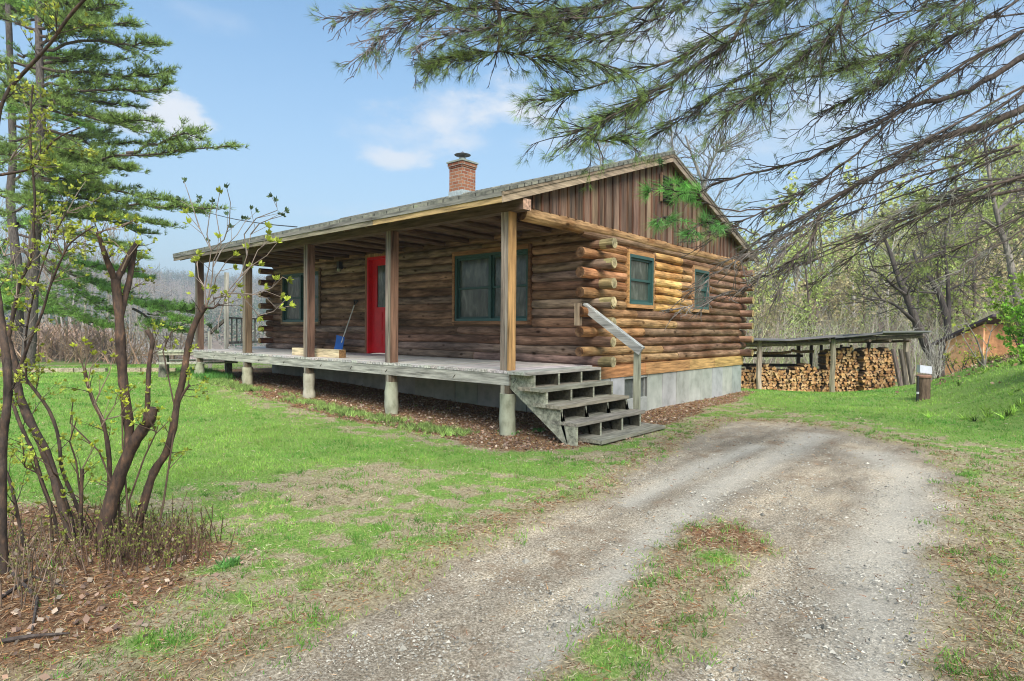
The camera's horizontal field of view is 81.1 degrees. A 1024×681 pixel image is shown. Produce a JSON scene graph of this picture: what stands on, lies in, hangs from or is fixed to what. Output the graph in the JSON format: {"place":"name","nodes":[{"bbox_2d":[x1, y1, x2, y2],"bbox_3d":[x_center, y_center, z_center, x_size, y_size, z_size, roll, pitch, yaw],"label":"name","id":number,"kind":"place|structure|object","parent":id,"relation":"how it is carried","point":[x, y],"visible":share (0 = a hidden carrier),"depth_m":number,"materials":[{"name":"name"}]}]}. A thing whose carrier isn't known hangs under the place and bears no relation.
{"place":"outdoors","nodes":[
{"label":"outdoors","id":0,"kind":"place"},
{"bbox_2d":[0,257,1023,680],"bbox_3d":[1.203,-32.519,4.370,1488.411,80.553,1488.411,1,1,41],"label":"ground","id":1,"kind":"structure","parent":0,"point":[846,541],"depth_m":3.84,"materials":[{"name":"plant"}]},
{"bbox_2d":[8,568,38,630],"bbox_3d":[-2.470,1.278,3.036,1.011,0.017,0.080,1,1,44],"label":"fallen stick","id":2,"kind":"object","parent":1,"relation":"on","point":[23,584],"visible":0.55,"depth_m":2.94,"materials":[{"name":"wood"}]},
{"bbox_2d":[2,575,58,597],"bbox_3d":[-2.537,1.274,3.116,0.237,0.017,0.244,1,1,41],"label":"fallen stick","id":3,"kind":"object","parent":1,"relation":"on","point":[9,591],"visible":0.68,"depth_m":3.12,"materials":[{"name":"wood"}]},
{"bbox_2d":[0,632,69,643],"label":"fallen stick","id":4,"kind":"object","parent":1,"relation":"on","point":[10,639],"visible":0.92,"depth_m":2.60,"materials":[{"name":"wood"}]},
{"bbox_2d":[30,199,67,329],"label":"slim tree","id":5,"kind":"object","parent":1,"relation":"on","point":[46,316],"visible":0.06,"depth_m":38.93,"materials":[{"name":"grey plant"}]},
{"bbox_2d":[42,234,67,331],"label":"slim tree","id":6,"kind":"object","parent":1,"relation":"on","point":[50,278],"visible":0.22,"depth_m":33.82,"materials":[{"name":"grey plant"}]},
{"bbox_2d":[0,0,112,574],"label":"lilac bush","id":7,"kind":"object","parent":1,"relation":"on","point":[13,374],"visible":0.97,"depth_m":3.60,"materials":[{"name":"brown plant"}]},
{"bbox_2d":[0,509,115,610],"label":"lilac shoots","id":8,"kind":"object","parent":1,"relation":"on","point":[23,566],"visible":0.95,"depth_m":3.24,"materials":[{"name":"brown plant"}]},
{"bbox_2d":[0,367,176,372],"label":"garden edging","id":9,"kind":"object","parent":1,"relation":"on","point":[70,370],"visible":0.37,"depth_m":15.28,"materials":[{"name":"brown wood"}]},
{"bbox_2d":[75,179,110,335],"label":"slim tree","id":10,"kind":"object","parent":1,"relation":"on","point":[85,307],"visible":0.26,"depth_m":34.32,"materials":[{"name":"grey plant"}]},
{"bbox_2d":[0,313,205,363],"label":"brush thicket","id":11,"kind":"object","parent":1,"relation":"on","point":[57,342],"visible":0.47,"depth_m":20.34,"materials":[{"name":"brown plant"}]},
{"bbox_2d":[94,224,115,333],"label":"slim tree","id":12,"kind":"object","parent":1,"relation":"on","point":[108,298],"visible":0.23,"depth_m":43.19,"materials":[{"name":"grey plant"}]},
{"bbox_2d":[0,0,210,360],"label":"white pine","id":13,"kind":"object","parent":1,"relation":"on","point":[161,306],"visible":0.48,"depth_m":19.27,"materials":[{"name":"green plant"}]},
{"bbox_2d":[8,493,208,572],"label":"lilac shoots","id":14,"kind":"object","parent":1,"relation":"on","point":[120,548],"visible":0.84,"depth_m":3.49,"materials":[{"name":"brown plant"}]},
{"bbox_2d":[97,222,125,322],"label":"slim tree","id":15,"kind":"object","parent":1,"relation":"on","point":[113,263],"visible":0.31,"depth_m":27.95,"materials":[{"name":"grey plant"}]},
{"bbox_2d":[99,221,135,343],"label":"slim tree","id":16,"kind":"object","parent":1,"relation":"on","point":[115,264],"visible":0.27,"depth_m":38.07,"materials":[{"name":"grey plant"}]},
{"bbox_2d":[0,0,249,366],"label":"white pine","id":17,"kind":"object","parent":1,"relation":"on","point":[68,99],"visible":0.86,"depth_m":16.25,"materials":[{"name":"green plant"}]},
{"bbox_2d":[109,278,149,362],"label":"slim tree","id":18,"kind":"object","parent":1,"relation":"on","point":[130,313],"visible":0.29,"depth_m":40.54,"materials":[{"name":"grey plant"}]},
{"bbox_2d":[124,284,136,356],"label":"slim tree","id":19,"kind":"object","parent":1,"relation":"on","point":[127,312],"visible":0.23,"depth_m":40.23,"materials":[{"name":"grey plant"}]},
{"bbox_2d":[0,247,271,346],"bbox_3d":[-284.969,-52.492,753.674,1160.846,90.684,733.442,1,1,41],"label":"wood","id":20,"kind":"object","parent":1,"relation":"on","point":[234,310],"visible":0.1,"depth_m":391.61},
{"bbox_2d":[127,259,162,363],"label":"slim tree","id":21,"kind":"object","parent":1,"relation":"on","point":[136,327],"visible":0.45,"depth_m":34.92,"materials":[{"name":"grey plant"}]},
{"bbox_2d":[8,177,295,549],"bbox_3d":[-2.216,0.124,3.744,1.645,2.453,0.672,0,1,-24],"label":"lilac bush","id":22,"kind":"object","parent":1,"relation":"on","point":[132,439],"visible":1,"depth_m":3.71,"materials":[{"name":"brown plant"}]},
{"bbox_2d":[135,270,179,359],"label":"slim tree","id":23,"kind":"object","parent":1,"relation":"on","point":[156,311],"visible":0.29,"depth_m":42.53,"materials":[{"name":"grey plant"}]},
{"bbox_2d":[134,491,234,561],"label":"lilac shoots","id":24,"kind":"object","parent":1,"relation":"on","point":[189,536],"visible":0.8,"depth_m":3.70,"materials":[{"name":"brown plant"}]},
{"bbox_2d":[213,556,244,571],"bbox_3d":[-1.627,1.283,3.425,0.154,0.104,0.176,1,1,22],"label":"weed","id":25,"kind":"object","parent":1,"relation":"on","point":[233,562],"visible":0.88,"depth_m":3.42,"materials":[{"name":"green plant"}]},
{"bbox_2d":[93,328,373,362],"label":"brush thicket","id":26,"kind":"object","parent":1,"relation":"on","point":[191,357],"visible":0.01,"depth_m":115.10,"materials":[{"name":"brown plant"}]},
{"bbox_2d":[170,365,479,436],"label":"bed plants","id":27,"kind":"object","parent":1,"relation":"on","point":[216,376],"visible":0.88,"depth_m":9.50,"materials":[{"name":"green plant"}]},
{"bbox_2d":[2,371,748,680],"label":"fallen leaves","id":28,"kind":"object","parent":1,"relation":"on","point":[45,676],"visible":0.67,"depth_m":7.44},
{"bbox_2d":[173,150,759,445],"bbox_3d":[-1.836,-1.510,14.610,14.352,6.025,8.954,1,1,41],"label":"log cabin","id":29,"kind":"object","parent":1,"relation":"on","point":[545,300],"visible":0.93,"depth_m":10.41,"materials":[{"name":"brown wood"}]},
{"bbox_2d":[281,268,321,323],"bbox_3d":[-5.137,-1.057,14.605,1.810,1.325,0.124,1,1,41],"label":"window","id":30,"kind":"structure","parent":29,"relation":"in","point":[292,315],"depth_m":14.75,"materials":[{"name":"glass"}]},
{"bbox_2d":[292,348,345,357],"bbox_3d":[-3.635,0.225,11.194,1.623,0.142,0.140,1,1,41],"label":"timber","id":31,"kind":"object","parent":29,"relation":"on","point":[334,353],"visible":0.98,"depth_m":10.89,"materials":[{"name":"brown wood"}]},
{"bbox_2d":[334,300,357,349],"bbox_3d":[-3.610,-0.287,12.963,0.398,1.210,0.400,1,1,41],"label":"snow shovel","id":32,"kind":"object","parent":29,"relation":"on","point":[339,343],"visible":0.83,"depth_m":12.95,"materials":[{"name":"paint"}]},
{"bbox_2d":[365,252,398,352],"bbox_3d":[-2.707,-0.770,12.516,1.050,2.105,0.144,1,1,41],"label":"door","id":33,"kind":"structure","parent":29,"relation":"in","point":[375,264],"depth_m":12.70,"materials":[{"name":"paint"}]},
{"bbox_2d":[452,244,532,323],"bbox_3d":[-0.365,-0.944,10.472,1.860,1.325,0.124,1,1,41],"label":"window","id":34,"kind":"structure","parent":29,"relation":"in","point":[476,274],"depth_m":10.57,"materials":[{"name":"glass"}]},
{"bbox_2d":[624,377,644,398],"bbox_3d":[2.035,0.797,10.039,0.050,0.338,0.730,1,1,41],"label":"basement window","id":35,"kind":"structure","parent":29,"relation":"in","point":[628,383],"depth_m":9.96,"materials":[{"name":"glass"}]},
{"bbox_2d":[625,249,654,308],"bbox_3d":[2.146,-1.019,10.076,0.110,0.950,0.876,1,1,41],"label":"window","id":36,"kind":"structure","parent":29,"relation":"in","point":[640,282],"depth_m":10.09,"materials":[{"name":"glass"}]},
{"bbox_2d":[690,265,709,312],"bbox_3d":[3.737,-1.016,11.913,0.110,0.905,0.756,1,1,41],"label":"window","id":37,"kind":"structure","parent":29,"relation":"in","point":[698,271],"depth_m":11.92,"materials":[{"name":"glass"}]},
{"bbox_2d":[0,354,1023,680],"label":"lawn grass","id":38,"kind":"structure","parent":1,"relation":"on","point":[190,470],"depth_m":6.54,"materials":[{"name":"plant"}]},
{"bbox_2d":[156,349,237,377],"bbox_3d":[-7.697,0.580,14.700,1.720,0.704,1.460,0,1,-26],"label":"picnic table","id":39,"kind":"object","parent":38,"relation":"on","point":[162,372],"visible":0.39,"depth_m":14.17,"materials":[{"name":"grey wood"}]},
{"bbox_2d":[0,367,1023,680],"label":"dead grass","id":40,"kind":"structure","parent":1,"relation":"on","point":[712,525],"depth_m":3.52,"materials":[{"name":"plant"}]},
{"bbox_2d":[0,372,1023,680],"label":"pine needle litter","id":41,"kind":"object","parent":1,"relation":"on","point":[146,588],"visible":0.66,"depth_m":3.27,"materials":[{"name":"plant"}]},
{"bbox_2d":[1,399,1023,680],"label":"grass tufts","id":42,"kind":"object","parent":1,"relation":"on","point":[419,537],"visible":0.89,"depth_m":3.59,"materials":[{"name":"plant"}]},
{"bbox_2d":[564,121,625,167],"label":"bare tree","id":43,"kind":"object","parent":1,"relation":"on","point":[600,157],"visible":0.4,"depth_m":29.92,"materials":[{"name":"grey plant"}]},
{"bbox_2d":[597,91,665,157],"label":"bare tree","id":44,"kind":"object","parent":1,"relation":"on","point":[636,136],"visible":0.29,"depth_m":28.82,"materials":[{"name":"grey plant"}]},
{"bbox_2d":[306,0,1023,330],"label":"white pine","id":45,"kind":"object","parent":1,"relation":"on","point":[539,21],"visible":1,"depth_m":4.78,"materials":[{"name":"green plant"}]},
{"bbox_2d":[643,80,699,170],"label":"bare tree","id":46,"kind":"object","parent":1,"relation":"on","point":[671,135],"visible":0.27,"depth_m":26.80,"materials":[{"name":"grey plant"}]},
{"bbox_2d":[631,80,790,217],"bbox_3d":[7.719,-5.075,23.926,5.887,10.202,4.849,1,1,13],"label":"bare tree","id":47,"kind":"object","parent":1,"relation":"on","point":[704,184],"visible":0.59,"depth_m":23.74,"materials":[{"name":"grey plant"}]},
{"bbox_2d":[739,259,788,367],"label":"budding tree","id":48,"kind":"object","parent":1,"relation":"on","point":[758,314],"visible":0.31,"depth_m":30.33,"materials":[{"name":"green plant"}]},
{"bbox_2d":[741,286,801,368],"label":"budding tree","id":49,"kind":"object","parent":1,"relation":"on","point":[753,319],"visible":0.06,"depth_m":39.06,"materials":[{"name":"green plant"}]},
{"bbox_2d":[740,233,804,361],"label":"budding tree","id":50,"kind":"object","parent":1,"relation":"on","point":[771,301],"visible":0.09,"depth_m":38.36,"materials":[{"name":"green plant"}]},
{"bbox_2d":[765,282,814,367],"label":"budding tree","id":51,"kind":"object","parent":1,"relation":"on","point":[782,314],"visible":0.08,"depth_m":41.66,"materials":[{"name":"green plant"}]},
{"bbox_2d":[746,171,836,367],"bbox_3d":[16.168,-3.640,37.839,7.613,13.189,8.889,0,1,-14],"label":"budding tree","id":52,"kind":"object","parent":1,"relation":"on","point":[791,186],"visible":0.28,"depth_m":36.63,"materials":[{"name":"green plant"}]},
{"bbox_2d":[734,196,851,361],"bbox_3d":[14.902,-2.845,36.326,8.135,12.291,6.967,0,1,-13],"label":"budding tree","id":53,"kind":"object","parent":1,"relation":"on","point":[761,265],"visible":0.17,"depth_m":36.60,"materials":[{"name":"green plant"}]},
{"bbox_2d":[762,255,828,361],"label":"bare tree","id":54,"kind":"object","parent":1,"relation":"on","point":[796,303],"visible":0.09,"depth_m":38.20,"materials":[{"name":"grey plant"}]},
{"bbox_2d":[741,348,859,391],"bbox_3d":[8.473,0.934,18.044,3.883,1.460,0.534,0,1,-4],"label":"firewood heap","id":55,"kind":"object","parent":1,"relation":"on","point":[804,377],"visible":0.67,"depth_m":17.88,"materials":[{"name":"brown wood"}]},
{"bbox_2d":[746,227,863,364],"bbox_3d":[14.051,-1.808,28.500,4.225,7.455,5.073,0,1,-9],"label":"budding tree","id":56,"kind":"object","parent":1,"relation":"on","point":[815,291],"visible":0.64,"depth_m":28.40,"materials":[{"name":"green plant"}]},
{"bbox_2d":[759,226,861,348],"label":"budding tree","id":57,"kind":"object","parent":1,"relation":"on","point":[824,299],"visible":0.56,"depth_m":31.73,"materials":[{"name":"green plant"}]},
{"bbox_2d":[767,202,864,344],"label":"budding tree","id":58,"kind":"object","parent":1,"relation":"on","point":[828,262],"visible":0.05,"depth_m":47.81,"materials":[{"name":"green plant"}]},
{"bbox_2d":[762,240,878,347],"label":"budding tree","id":59,"kind":"object","parent":1,"relation":"on","point":[848,312],"visible":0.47,"depth_m":32.30,"materials":[{"name":"green plant"}]},
{"bbox_2d":[741,331,931,392],"bbox_3d":[9.120,0.766,18.335,5.837,2.191,2.500,0,1,-3],"label":"woodshed","id":60,"kind":"object","parent":1,"relation":"on","point":[834,340],"visible":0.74,"depth_m":17.41,"materials":[{"name":"grey wood"}]},
{"bbox_2d":[797,216,893,333],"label":"budding tree","id":61,"kind":"object","parent":1,"relation":"on","point":[846,264],"visible":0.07,"depth_m":42.64,"materials":[{"name":"green plant"}]},
{"bbox_2d":[786,160,905,344],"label":"budding tree","id":62,"kind":"object","parent":1,"relation":"on","point":[890,202],"visible":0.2,"depth_m":42.15,"materials":[{"name":"green plant"}]},
{"bbox_2d":[813,186,894,345],"bbox_3d":[19.968,-3.587,35.523,4.763,10.753,4.765,0,1,-25],"label":"bare tree","id":63,"kind":"object","parent":1,"relation":"on","point":[854,297],"visible":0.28,"depth_m":35.57,"materials":[{"name":"grey plant"}]},
{"bbox_2d":[818,216,904,331],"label":"budding tree","id":64,"kind":"object","parent":1,"relation":"on","point":[840,232],"visible":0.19,"depth_m":40.70,"materials":[{"name":"green plant"}]},
{"bbox_2d":[821,229,906,345],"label":"budding tree","id":65,"kind":"object","parent":1,"relation":"on","point":[860,284],"visible":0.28,"depth_m":36.30,"materials":[{"name":"green plant"}]},
{"bbox_2d":[819,172,916,323],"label":"budding tree","id":66,"kind":"object","parent":1,"relation":"on","point":[900,182],"visible":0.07,"depth_m":50.27,"materials":[{"name":"green plant"}]},
{"bbox_2d":[741,239,1023,383],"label":"brush thicket","id":67,"kind":"object","parent":1,"relation":"on","point":[805,358],"visible":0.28,"depth_m":24.05,"materials":[{"name":"brown plant"}]},
{"bbox_2d":[859,233,924,331],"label":"budding tree","id":68,"kind":"object","parent":1,"relation":"on","point":[910,252],"visible":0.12,"depth_m":45.06,"materials":[{"name":"green plant"}]},
{"bbox_2d":[765,190,1019,348],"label":"hillside wood","id":69,"kind":"object","parent":1,"relation":"on","point":[881,320],"depth_m":65.07,"materials":[{"name":"green plant"}]},
{"bbox_2d":[860,223,932,339],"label":"bare tree","id":70,"kind":"object","parent":1,"relation":"on","point":[887,318],"visible":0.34,"depth_m":33.99,"materials":[{"name":"grey plant"}]},
{"bbox_2d":[891,349,902,386],"bbox_3d":[10.986,0.813,17.049,0.342,1.155,0.135,1,1,36],"label":"pole","id":71,"kind":"object","parent":1,"relation":"on","point":[897,370],"visible":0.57,"depth_m":17.01,"materials":[{"name":"grey wood"}]},
{"bbox_2d":[870,248,931,329],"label":"budding tree","id":72,"kind":"object","parent":1,"relation":"on","point":[890,293],"visible":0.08,"depth_m":45.49,"materials":[{"name":"green plant"}]},
{"bbox_2d":[898,349,908,385],"bbox_3d":[11.160,0.798,17.040,0.294,1.121,0.133,1,1,41],"label":"pole","id":73,"kind":"object","parent":1,"relation":"on","point":[903,369],"visible":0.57,"depth_m":17.01,"materials":[{"name":"grey wood"}]},
{"bbox_2d":[869,189,937,325],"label":"budding tree","id":74,"kind":"object","parent":1,"relation":"on","point":[899,247],"visible":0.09,"depth_m":46.34,"materials":[{"name":"green plant"}]},
{"bbox_2d":[905,351,914,384],"bbox_3d":[11.342,0.821,17.040,0.291,1.016,0.133,1,1,41],"label":"pole","id":75,"kind":"object","parent":1,"relation":"on","point":[910,369],"visible":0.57,"depth_m":17.02,"materials":[{"name":"grey wood"}]},
{"bbox_2d":[819,204,1013,378],"bbox_3d":[12.511,-1.397,19.200,6.526,6.143,4.106,0,1,-28],"label":"leaning tree","id":76,"kind":"object","parent":1,"relation":"on","point":[913,315],"visible":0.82,"depth_m":18.87,"materials":[{"name":"grey plant"}]},
{"bbox_2d":[915,374,931,400],"bbox_3d":[8.046,0.960,11.695,0.270,0.582,0.270,1,1,41],"label":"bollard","id":77,"kind":"object","parent":1,"relation":"on","point":[924,386],"visible":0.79,"depth_m":11.60,"materials":[{"name":"brown wood"}]},
{"bbox_2d":[917,365,931,373],"bbox_3d":[8.099,0.566,11.750,0.220,0.176,0.120,1,1,5],"label":"white box","id":78,"kind":"object","parent":77,"relation":"on","point":[924,369],"visible":1,"depth_m":11.69,"materials":[{"name":"paint"}]},
{"bbox_2d":[846,185,1012,362],"bbox_3d":[20.056,-3.126,28.607,4.981,8.942,5.981,0,1,-24],"label":"budding tree","id":79,"kind":"object","parent":1,"relation":"on","point":[927,294],"visible":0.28,"depth_m":28.24,"materials":[{"name":"green plant"}]},
{"bbox_2d":[855,201,1007,350],"bbox_3d":[20.136,-2.753,29.482,6.413,8.066,4.926,1,1,7],"label":"budding tree","id":80,"kind":"object","parent":1,"relation":"on","point":[977,284],"visible":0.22,"depth_m":28.70,"materials":[{"name":"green plant"}]},
{"bbox_2d":[911,320,955,379],"bbox_3d":[13.069,0.420,18.472,1.437,2.435,1.576,1,1,41],"label":"bare shrub","id":81,"kind":"object","parent":1,"relation":"on","point":[931,357],"visible":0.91,"depth_m":18.43,"materials":[{"name":"grey plant"}]},
{"bbox_2d":[850,169,1023,366],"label":"forked tree","id":82,"kind":"object","parent":1,"relation":"on","point":[946,307],"visible":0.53,"depth_m":24.95,"materials":[{"name":"grey plant"}]},
{"bbox_2d":[872,143,1018,312],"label":"budding tree","id":83,"kind":"object","parent":1,"relation":"on","point":[928,191],"visible":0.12,"depth_m":43.24,"materials":[{"name":"green plant"}]},
{"bbox_2d":[873,86,1023,343],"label":"tall tree","id":84,"kind":"object","parent":1,"relation":"on","point":[1011,269],"visible":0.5,"depth_m":19.95,"materials":[{"name":"grey plant"}]},
{"bbox_2d":[908,202,991,292],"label":"budding tree","id":85,"kind":"object","parent":1,"relation":"on","point":[933,257],"visible":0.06,"depth_m":40.65,"materials":[{"name":"green plant"}]},
{"bbox_2d":[884,352,1022,394],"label":"bank leaves","id":86,"kind":"object","parent":1,"relation":"on","point":[1003,357],"visible":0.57,"depth_m":13.01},
{"bbox_2d":[941,350,971,373],"bbox_3d":[10.811,0.524,14.530,0.667,0.596,0.653,1,1,41],"label":"leafy bush","id":87,"kind":"object","parent":1,"relation":"on","point":[966,360],"visible":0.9,"depth_m":14.56,"materials":[{"name":"green plant"}]},
{"bbox_2d":[901,176,1023,325],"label":"budding tree","id":88,"kind":"object","parent":1,"relation":"on","point":[953,267],"visible":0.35,"depth_m":26.38,"materials":[{"name":"green plant"}]},
{"bbox_2d":[924,351,1023,421],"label":"bank herbs","id":89,"kind":"object","parent":1,"relation":"on","point":[1012,409],"visible":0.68,"depth_m":9.30,"materials":[{"name":"green plant"}]},
{"bbox_2d":[931,314,1017,374],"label":"garden shed","id":90,"kind":"structure","parent":1,"relation":"on","point":[1001,349],"depth_m":20.80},
{"bbox_2d":[931,136,1017,285],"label":"budding tree","id":91,"kind":"object","parent":1,"relation":"on","point":[984,177],"visible":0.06,"depth_m":46.91,"materials":[{"name":"green plant"}]},
{"bbox_2d":[930,231,1023,327],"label":"budding tree","id":92,"kind":"object","parent":1,"relation":"on","point":[986,269],"visible":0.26,"depth_m":29.18,"materials":[{"name":"green plant"}]},
{"bbox_2d":[952,306,1005,368],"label":"thin sapling","id":93,"kind":"object","parent":1,"relation":"on","point":[977,342],"visible":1,"depth_m":12.29,"materials":[{"name":"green plant"}]},
{"bbox_2d":[943,171,1021,286],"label":"budding tree","id":94,"kind":"object","parent":1,"relation":"on","point":[983,234],"visible":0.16,"depth_m":39.14,"materials":[{"name":"green plant"}]},
{"bbox_2d":[967,349,1005,365],"bbox_3d":[10.729,0.398,13.565,0.473,0.392,0.709,0,1,-20],"label":"leafy bush","id":95,"kind":"object","parent":1,"relation":"on","point":[988,359],"visible":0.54,"depth_m":13.63,"materials":[{"name":"green plant"}]},
{"bbox_2d":[956,163,1023,271],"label":"budding tree","id":96,"kind":"object","parent":1,"relation":"on","point":[1016,242],"visible":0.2,"depth_m":31.85,"materials":[{"name":"green plant"}]},
{"bbox_2d":[958,108,1023,278],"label":"budding tree","id":97,"kind":"object","parent":1,"relation":"on","point":[998,127],"visible":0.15,"depth_m":46.97,"materials":[{"name":"green plant"}]},
{"bbox_2d":[964,205,1018,290],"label":"budding tree","id":98,"kind":"object","parent":1,"relation":"on","point":[984,244],"visible":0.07,"depth_m":41.64,"materials":[{"name":"green plant"}]},
{"bbox_2d":[966,198,1023,303],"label":"budding tree","id":99,"kind":"object","parent":1,"relation":"on","point":[1021,256],"visible":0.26,"depth_m":31.00,"materials":[{"name":"green plant"}]},
{"bbox_2d":[971,140,1023,272],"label":"budding tree","id":100,"kind":"object","parent":1,"relation":"on","point":[1006,162],"visible":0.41,"depth_m":33.31,"materials":[{"name":"green plant"}]},
{"bbox_2d":[972,120,1023,208],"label":"budding tree","id":101,"kind":"object","parent":1,"relation":"on","point":[1018,138],"visible":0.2,"depth_m":49.13,"materials":[{"name":"green plant"}]},
{"bbox_2d":[981,272,1023,345],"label":"leafy bush","id":102,"kind":"object","parent":1,"relation":"on","point":[995,306],"visible":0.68,"depth_m":14.14,"materials":[{"name":"green plant"}]},
{"bbox_2d":[992,185,1023,264],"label":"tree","id":103,"kind":"object","parent":1,"relation":"on","point":[1015,233],"visible":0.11,"depth_m":38.07,"materials":[{"name":"green plant"}]},
{"bbox_2d":[996,291,1023,355],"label":"leafy bush","id":104,"kind":"object","parent":1,"relation":"on","point":[1015,310],"visible":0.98,"depth_m":11.98,"materials":[{"name":"green plant"}]},
{"bbox_2d":[1007,343,1023,363],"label":"leafy bush","id":105,"kind":"object","parent":1,"relation":"on","point":[1020,347],"visible":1,"depth_m":10.17,"materials":[{"name":"green plant"}]},
{"bbox_2d":[0,0,1023,292],"label":"sky","id":106,"kind":"structure","parent":0,"point":[260,74],"materials":[{"name":"blue"}]},
{"bbox_2d":[265,424,954,680],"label":"gravel","id":107,"kind":"structure","parent":0,"point":[526,561],"depth_m":3.02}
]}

